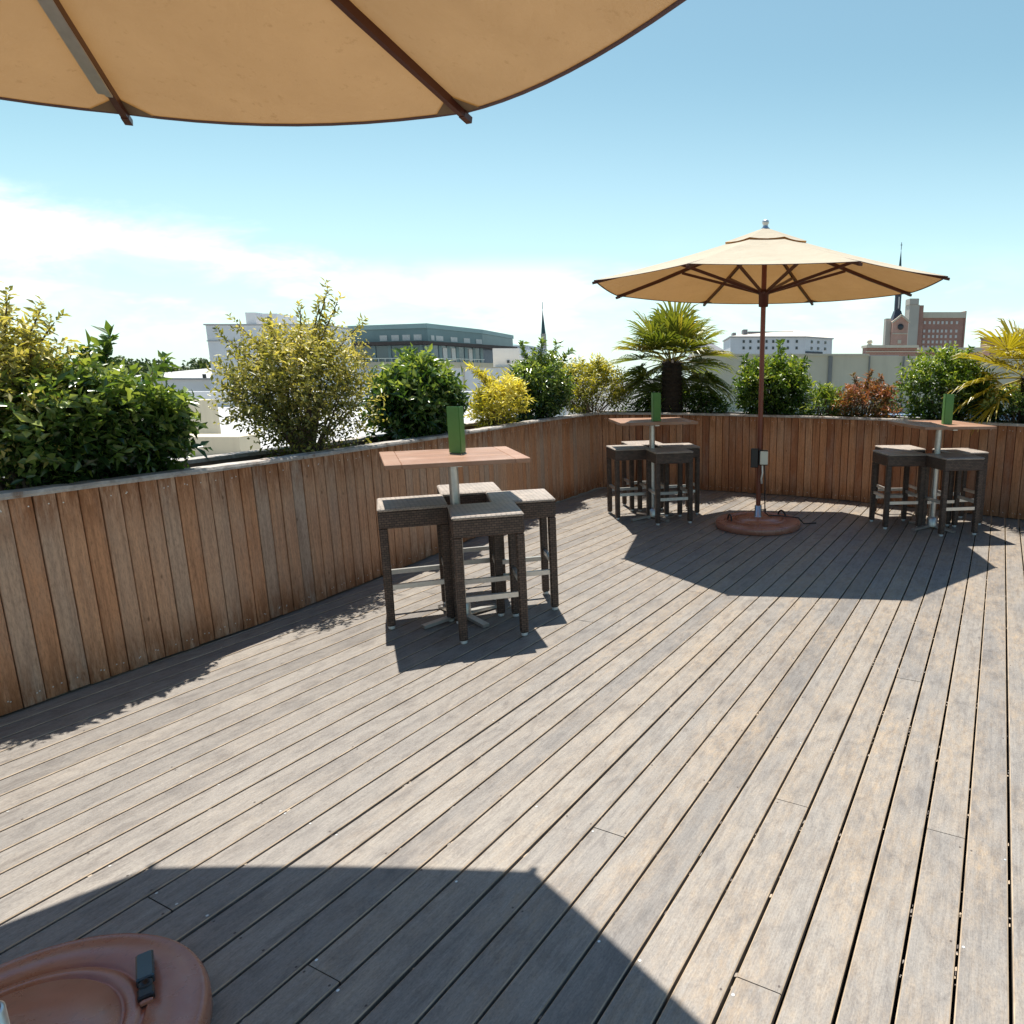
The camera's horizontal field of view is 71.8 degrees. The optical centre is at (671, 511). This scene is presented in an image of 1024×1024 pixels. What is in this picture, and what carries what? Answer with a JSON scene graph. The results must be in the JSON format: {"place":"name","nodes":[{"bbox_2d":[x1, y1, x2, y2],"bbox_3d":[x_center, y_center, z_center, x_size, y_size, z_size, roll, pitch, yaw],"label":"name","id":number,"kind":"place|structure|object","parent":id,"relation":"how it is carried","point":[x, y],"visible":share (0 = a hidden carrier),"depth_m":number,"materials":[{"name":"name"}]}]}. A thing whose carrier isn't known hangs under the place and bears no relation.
{"place":"outdoors","nodes":[
{"label":"outdoors","id":0,"kind":"place"},
{"bbox_2d":[7,355,210,374],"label":"treeline","id":1,"kind":"object","parent":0,"point":[200,363],"visible":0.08,"depth_m":125.86,"materials":[{"name":"green plant"}]},
{"bbox_2d":[6,380,690,414],"bbox_3d":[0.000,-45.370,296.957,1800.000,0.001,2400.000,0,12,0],"label":"ground","id":2,"kind":"structure","parent":0,"point":[568,412],"depth_m":346.30,"materials":[{"name":"plant"}]},
{"bbox_2d":[135,368,213,390],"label":"building","id":3,"kind":"structure","parent":2,"relation":"on","point":[195,380],"depth_m":45.27,"materials":[{"name":"white paint"}]},
{"bbox_2d":[203,312,354,390],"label":"white block","id":4,"kind":"structure","parent":2,"relation":"on","point":[215,347],"depth_m":35.08,"materials":[{"name":"paint"}]},
{"bbox_2d":[171,391,567,459],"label":"flat roof building","id":5,"kind":"structure","parent":2,"relation":"on","point":[222,439],"depth_m":15.91,"materials":[{"name":"white paint"}]},
{"bbox_2d":[347,323,516,390],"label":"glass office","id":6,"kind":"structure","parent":2,"relation":"on","point":[457,346],"depth_m":60.97,"materials":[{"name":"teal glass"}]},
{"bbox_2d":[380,335,386,340],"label":"window","id":7,"kind":"structure","parent":6,"relation":"in","point":[382,337],"depth_m":60.22,"materials":[{"name":"grey glass"}]},
{"bbox_2d":[391,335,398,340],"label":"window","id":8,"kind":"structure","parent":6,"relation":"in","point":[393,337],"depth_m":59.71,"materials":[{"name":"grey glass"}]},
{"bbox_2d":[402,335,409,340],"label":"window","id":9,"kind":"structure","parent":6,"relation":"in","point":[405,337],"depth_m":59.25,"materials":[{"name":"grey glass"}]},
{"bbox_2d":[414,334,421,339],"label":"window","id":10,"kind":"structure","parent":6,"relation":"in","point":[416,337],"depth_m":58.70,"materials":[{"name":"grey glass"}]},
{"bbox_2d":[436,336,442,340],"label":"window","id":11,"kind":"structure","parent":6,"relation":"in","point":[438,338],"depth_m":59.95,"materials":[{"name":"grey glass"}]},
{"bbox_2d":[450,337,457,341],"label":"window","id":12,"kind":"structure","parent":6,"relation":"in","point":[453,339],"depth_m":62.08,"materials":[{"name":"grey glass"}]},
{"bbox_2d":[463,338,469,342],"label":"window","id":13,"kind":"structure","parent":6,"relation":"in","point":[466,340],"depth_m":64.17,"materials":[{"name":"grey glass"}]},
{"bbox_2d":[446,348,537,390],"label":"white annex","id":14,"kind":"object","parent":2,"relation":"on","point":[503,358],"visible":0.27,"depth_m":41.35,"materials":[{"name":"paint"}]},
{"bbox_2d":[513,344,545,354],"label":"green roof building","id":15,"kind":"structure","parent":2,"relation":"on","point":[526,346],"depth_m":84.46,"materials":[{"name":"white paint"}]},
{"bbox_2d":[541,302,546,352],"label":"church spire","id":16,"kind":"structure","parent":2,"relation":"on","point":[543,333],"depth_m":183.56,"materials":[{"name":"grey metal"}]},
{"bbox_2d":[685,341,727,364],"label":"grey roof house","id":17,"kind":"structure","parent":2,"relation":"on","point":[716,347],"depth_m":72.85,"materials":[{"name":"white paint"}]},
{"bbox_2d":[722,329,833,353],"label":"white hotel","id":18,"kind":"structure","parent":2,"relation":"on","point":[746,341],"depth_m":175.29,"materials":[{"name":"paint"}]},
{"bbox_2d":[691,354,1023,420],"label":"concrete wall building","id":19,"kind":"structure","parent":2,"relation":"on","point":[838,370],"depth_m":20.55,"materials":[{"name":"grey concrete"}]},
{"bbox_2d":[869,355,898,355],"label":"pink roof building","id":20,"kind":"structure","parent":2,"relation":"on","point":[883,355],"depth_m":50.58,"materials":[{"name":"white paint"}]},
{"bbox_2d":[861,339,918,355],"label":"brick block","id":21,"kind":"structure","parent":2,"relation":"on","point":[899,350],"depth_m":68.13,"materials":[{"name":"beige brick"}]},
{"bbox_2d":[883,242,909,344],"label":"church","id":22,"kind":"structure","parent":2,"relation":"on","point":[895,330],"depth_m":145.66,"materials":[{"name":"brick"}]},
{"bbox_2d":[905,298,966,346],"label":"brick hotel","id":23,"kind":"structure","parent":2,"relation":"on","point":[932,329],"depth_m":197.84,"materials":[{"name":"brown brick"}]},
{"bbox_2d":[917,347,981,355],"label":"brick block","id":24,"kind":"structure","parent":2,"relation":"on","point":[977,350],"depth_m":73.75,"materials":[{"name":"red brick"}]},
{"bbox_2d":[980,337,1007,355],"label":"brown block","id":25,"kind":"structure","parent":2,"relation":"on","point":[984,352],"depth_m":93.31,"materials":[{"name":"red brick"}]},
{"bbox_2d":[0,487,1023,1023],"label":"deck","id":26,"kind":"structure","parent":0,"point":[698,769],"depth_m":2.58,"materials":[{"name":"grey wood"}]},
{"bbox_2d":[0,412,599,715],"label":"wooden fence","id":27,"kind":"object","parent":26,"relation":"on","point":[102,579],"visible":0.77,"depth_m":3.89,"materials":[{"name":"brown wood"}]},
{"bbox_2d":[0,0,685,1023],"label":"parasol","id":28,"kind":"object","parent":26,"relation":"on","point":[292,62],"visible":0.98,"depth_m":2.04,"materials":[{"name":"beige fabric"}]},
{"bbox_2d":[135,950,154,1006],"bbox_3d":[-1.293,1.144,1.677,0.036,0.026,0.163,-9,15,-37],"label":"plastic clip","id":29,"kind":"object","parent":28,"relation":"attached to","point":[145,969],"visible":1,"depth_m":1.67,"materials":[{"name":"black plastic"}]},
{"bbox_2d":[173,417,517,467],"bbox_3d":[-3.210,0.882,3.886,0.748,2.203,10.879,4,12,19],"label":"planter trough","id":30,"kind":"object","parent":26,"relation":"attached to","point":[225,458],"visible":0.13,"depth_m":4.72,"materials":[{"name":"grey concrete"}]},
{"bbox_2d":[0,281,115,490],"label":"olive shrub","id":31,"kind":"object","parent":30,"relation":"on","point":[14,358],"visible":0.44,"depth_m":3.24,"materials":[{"name":"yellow plant"}]},
{"bbox_2d":[0,320,212,489],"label":"broadleaf shrub","id":32,"kind":"object","parent":30,"relation":"on","point":[148,424],"visible":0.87,"depth_m":3.40,"materials":[{"name":"green plant"}]},
{"bbox_2d":[204,277,389,458],"bbox_3d":[-2.607,-0.947,4.797,0.988,1.356,1.107,6,13,27],"label":"olive shrub","id":33,"kind":"object","parent":30,"relation":"on","point":[310,358],"visible":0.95,"depth_m":4.62,"materials":[{"name":"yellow plant"}]},
{"bbox_2d":[356,342,472,441],"bbox_3d":[-2.249,-0.992,5.971,0.894,0.969,1.044,5,13,22],"label":"broadleaf shrub","id":34,"kind":"object","parent":30,"relation":"on","point":[423,389],"visible":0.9,"depth_m":5.70,"materials":[{"name":"green plant"}]},
{"bbox_2d":[463,361,535,427],"bbox_3d":[-1.837,-1.165,7.143,0.761,0.833,0.771,0,12,0],"label":"golden shrub","id":35,"kind":"object","parent":30,"relation":"on","point":[503,394],"visible":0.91,"depth_m":7.01,"materials":[{"name":"yellow plant"}]},
{"bbox_2d":[501,337,577,421],"bbox_3d":[-1.626,-1.510,8.124,0.925,1.117,0.883,5,13,23],"label":"broadleaf shrub","id":36,"kind":"object","parent":30,"relation":"on","point":[548,388],"visible":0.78,"depth_m":7.95,"materials":[{"name":"green plant"}]},
{"bbox_2d":[377,494,454,629],"bbox_3d":[-1.628,0.302,4.340,0.400,0.754,0.400,-5,13,-22],"label":"bar stool","id":37,"kind":"object","parent":26,"relation":"on","point":[409,511],"visible":1,"depth_m":4.16,"materials":[{"name":"brown wicker"}]},
{"bbox_2d":[379,446,530,628],"bbox_3d":[-1.345,0.162,4.281,0.800,1.046,0.700,-5,13,-24],"label":"bar table","id":38,"kind":"object","parent":26,"relation":"on","point":[413,459],"visible":0.84,"depth_m":4.16,"materials":[{"name":"wood"}]},
{"bbox_2d":[446,406,465,452],"bbox_3d":[-1.329,-0.514,4.255,0.103,0.284,0.089,6,13,27],"label":"menu stand","id":39,"kind":"object","parent":38,"relation":"on","point":[455,424],"visible":1,"depth_m":4.22,"materials":[{"name":"green plastic"}]},
{"bbox_2d":[437,482,506,591],"bbox_3d":[-1.420,0.199,4.840,0.400,0.754,0.400,-5,13,-22],"label":"bar stool","id":40,"kind":"object","parent":26,"relation":"on","point":[470,493],"visible":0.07,"depth_m":4.70,"materials":[{"name":"brown plastic"}]},
{"bbox_2d":[447,501,528,643],"bbox_3d":[-1.108,0.349,4.110,0.400,0.754,0.400,-4,12,-21],"label":"bar stool","id":41,"kind":"object","parent":26,"relation":"on","point":[485,519],"visible":1,"depth_m":3.95,"materials":[{"name":"wicker"}]},
{"bbox_2d":[486,489,558,616],"bbox_3d":[-1.000,0.257,4.556,0.400,0.754,0.400,-4,12,-20],"label":"bar stool","id":42,"kind":"object","parent":26,"relation":"on","point":[535,503],"visible":0.73,"depth_m":4.42,"materials":[{"name":"brown wicker"}]},
{"bbox_2d":[606,444,648,519],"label":"bar stool","id":43,"kind":"object","parent":26,"relation":"on","point":[619,453],"visible":0.83,"depth_m":7.27,"materials":[{"name":"brown plastic"}]},
{"bbox_2d":[621,440,663,510],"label":"bar stool","id":44,"kind":"object","parent":26,"relation":"on","point":[630,482],"visible":0.52,"depth_m":7.73,"materials":[{"name":"brown plastic"}]},
{"bbox_2d":[609,417,697,521],"bbox_3d":[-0.210,-0.453,7.258,0.800,1.046,0.700,-3,12,-15],"label":"bar table","id":45,"kind":"object","parent":26,"relation":"on","point":[649,422],"visible":0.91,"depth_m":7.17,"materials":[{"name":"wood"}]},
{"bbox_2d":[651,393,660,420],"bbox_3d":[-0.178,-1.071,6.956,0.103,0.284,0.089,-11,16,-43],"label":"menu stand","id":46,"kind":"object","parent":45,"relation":"on","point":[655,406],"visible":1,"depth_m":6.92,"materials":[{"name":"green plastic"}]},
{"bbox_2d":[646,447,692,524],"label":"bar stool","id":47,"kind":"object","parent":26,"relation":"on","point":[678,456],"visible":1,"depth_m":7.01,"materials":[{"name":"brown plastic"}]},
{"bbox_2d":[656,443,699,515],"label":"bar stool","id":48,"kind":"object","parent":26,"relation":"on","point":[695,449],"visible":0.54,"depth_m":7.44,"materials":[{"name":"brown plastic"}]},
{"bbox_2d":[592,219,949,535],"bbox_3d":[0.875,-1.296,6.676,3.165,2.937,3.165,0,12,0],"label":"parasol","id":49,"kind":"object","parent":26,"relation":"on","point":[764,266],"visible":0.98,"depth_m":6.71,"materials":[{"name":"beige fabric"}]},
{"bbox_2d":[751,448,815,523],"bbox_3d":[1.147,-0.247,6.883,0.736,0.798,0.118,-2,12,-11],"label":"outlet box","id":50,"kind":"object","parent":49,"relation":"attached to","point":[763,457],"visible":1,"depth_m":6.77,"materials":[{"name":"black plastic"}]},
{"bbox_2d":[598,412,1023,518],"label":"wooden fence","id":51,"kind":"object","parent":26,"relation":"on","point":[828,457],"visible":0.66,"depth_m":8.41,"materials":[{"name":"brown wood"}]},
{"bbox_2d":[601,411,1023,524],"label":"planter trough","id":52,"kind":"object","parent":26,"relation":"attached to","point":[819,415],"visible":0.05,"depth_m":8.90,"materials":[{"name":"brown wood"}]},
{"bbox_2d":[550,349,636,415],"bbox_3d":[-1.092,-1.642,9.058,1.281,1.000,1.028,0,12,0],"label":"olive shrub","id":53,"kind":"object","parent":52,"relation":"on","point":[595,370],"visible":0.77,"depth_m":8.97,"materials":[{"name":"green plant"}]},
{"bbox_2d":[606,301,738,412],"bbox_3d":[-0.001,-1.981,9.180,1.869,1.812,1.835,0,12,0],"label":"fan palm","id":54,"kind":"object","parent":52,"relation":"in","point":[675,331],"visible":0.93,"depth_m":9.03,"materials":[{"name":"green plant"}]},
{"bbox_2d":[613,386,734,412],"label":"leafy shrub","id":55,"kind":"object","parent":52,"relation":"on","point":[703,403],"visible":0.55,"depth_m":9.31,"materials":[{"name":"green plant"}]},
{"bbox_2d":[729,338,819,414],"bbox_3d":[1.321,-1.664,8.833,1.192,1.125,0.931,0,12,0],"label":"leafy shrub","id":56,"kind":"object","parent":52,"relation":"on","point":[781,380],"visible":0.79,"depth_m":8.62,"materials":[{"name":"green plant"}]},
{"bbox_2d":[794,381,846,415],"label":"leafy shrub","id":57,"kind":"object","parent":52,"relation":"on","point":[826,394],"visible":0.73,"depth_m":8.45,"materials":[{"name":"green plant"}]},
{"bbox_2d":[829,368,907,417],"bbox_3d":[2.387,-1.364,8.274,0.901,0.768,0.751,6,13,27],"label":"bronze shrub","id":58,"kind":"object","parent":52,"relation":"on","point":[874,389],"visible":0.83,"depth_m":8.18,"materials":[{"name":"red plant"}]},
{"bbox_2d":[890,341,999,420],"bbox_3d":[3.118,-1.394,7.737,0.954,1.046,1.171,-10,15,-40],"label":"leafy shrub","id":59,"kind":"object","parent":52,"relation":"on","point":[954,372],"visible":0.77,"depth_m":7.59,"materials":[{"name":"green plant"}]},
{"bbox_2d":[940,317,1023,436],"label":"fan palm","id":60,"kind":"object","parent":52,"relation":"in","point":[1013,339],"visible":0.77,"depth_m":7.22,"materials":[{"name":"green plant"}]},
{"bbox_2d":[974,382,1023,422],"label":"leafy shrub","id":61,"kind":"object","parent":52,"relation":"on","point":[1016,398],"visible":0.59,"depth_m":7.30,"materials":[{"name":"green plant"}]},
{"bbox_2d":[869,449,925,528],"bbox_3d":[2.290,-0.238,6.955,0.400,0.754,0.400,-1,12,-6],"label":"bar stool","id":62,"kind":"object","parent":26,"relation":"on","point":[906,459],"visible":0.93,"depth_m":6.81,"materials":[{"name":"brown wicker"}]},
{"bbox_2d":[875,445,925,516],"bbox_3d":[2.440,-0.327,7.386,0.400,0.754,0.400,-1,12,-5],"label":"bar stool","id":63,"kind":"object","parent":26,"relation":"on","point":[892,447],"visible":0.25,"depth_m":7.34,"materials":[{"name":"brown plastic"}]},
{"bbox_2d":[888,420,996,532],"bbox_3d":[2.620,-0.355,6.788,0.700,1.046,0.800,-1,12,-7],"label":"bar table","id":64,"kind":"object","parent":26,"relation":"on","point":[932,518],"visible":0.95,"depth_m":6.71,"materials":[{"name":"wood"}]},
{"bbox_2d":[941,394,953,423],"bbox_3d":[2.636,-0.991,6.567,0.103,0.284,0.089,-4,12,-20],"label":"menu stand","id":65,"kind":"object","parent":64,"relation":"on","point":[947,408],"visible":1,"depth_m":6.53,"materials":[{"name":"green plastic"}]},
{"bbox_2d":[921,453,984,536],"bbox_3d":[2.720,-0.177,6.662,0.400,0.754,0.400,-2,12,-9],"label":"bar stool","id":66,"kind":"object","parent":26,"relation":"on","point":[946,463],"visible":0.95,"depth_m":6.51,"materials":[{"name":"brown wicker"}]},
{"bbox_2d":[927,448,988,525],"bbox_3d":[2.960,-0.266,7.093,0.400,0.754,0.400,-2,12,-8],"label":"bar stool","id":67,"kind":"object","parent":26,"relation":"on","point":[964,489],"visible":0.59,"depth_m":6.95,"materials":[{"name":"brown wicker"}]},
{"bbox_2d":[0,0,1023,378],"label":"sky","id":68,"kind":"structure","parent":0,"point":[860,128],"materials":[{"name":"blue"}]}
]}

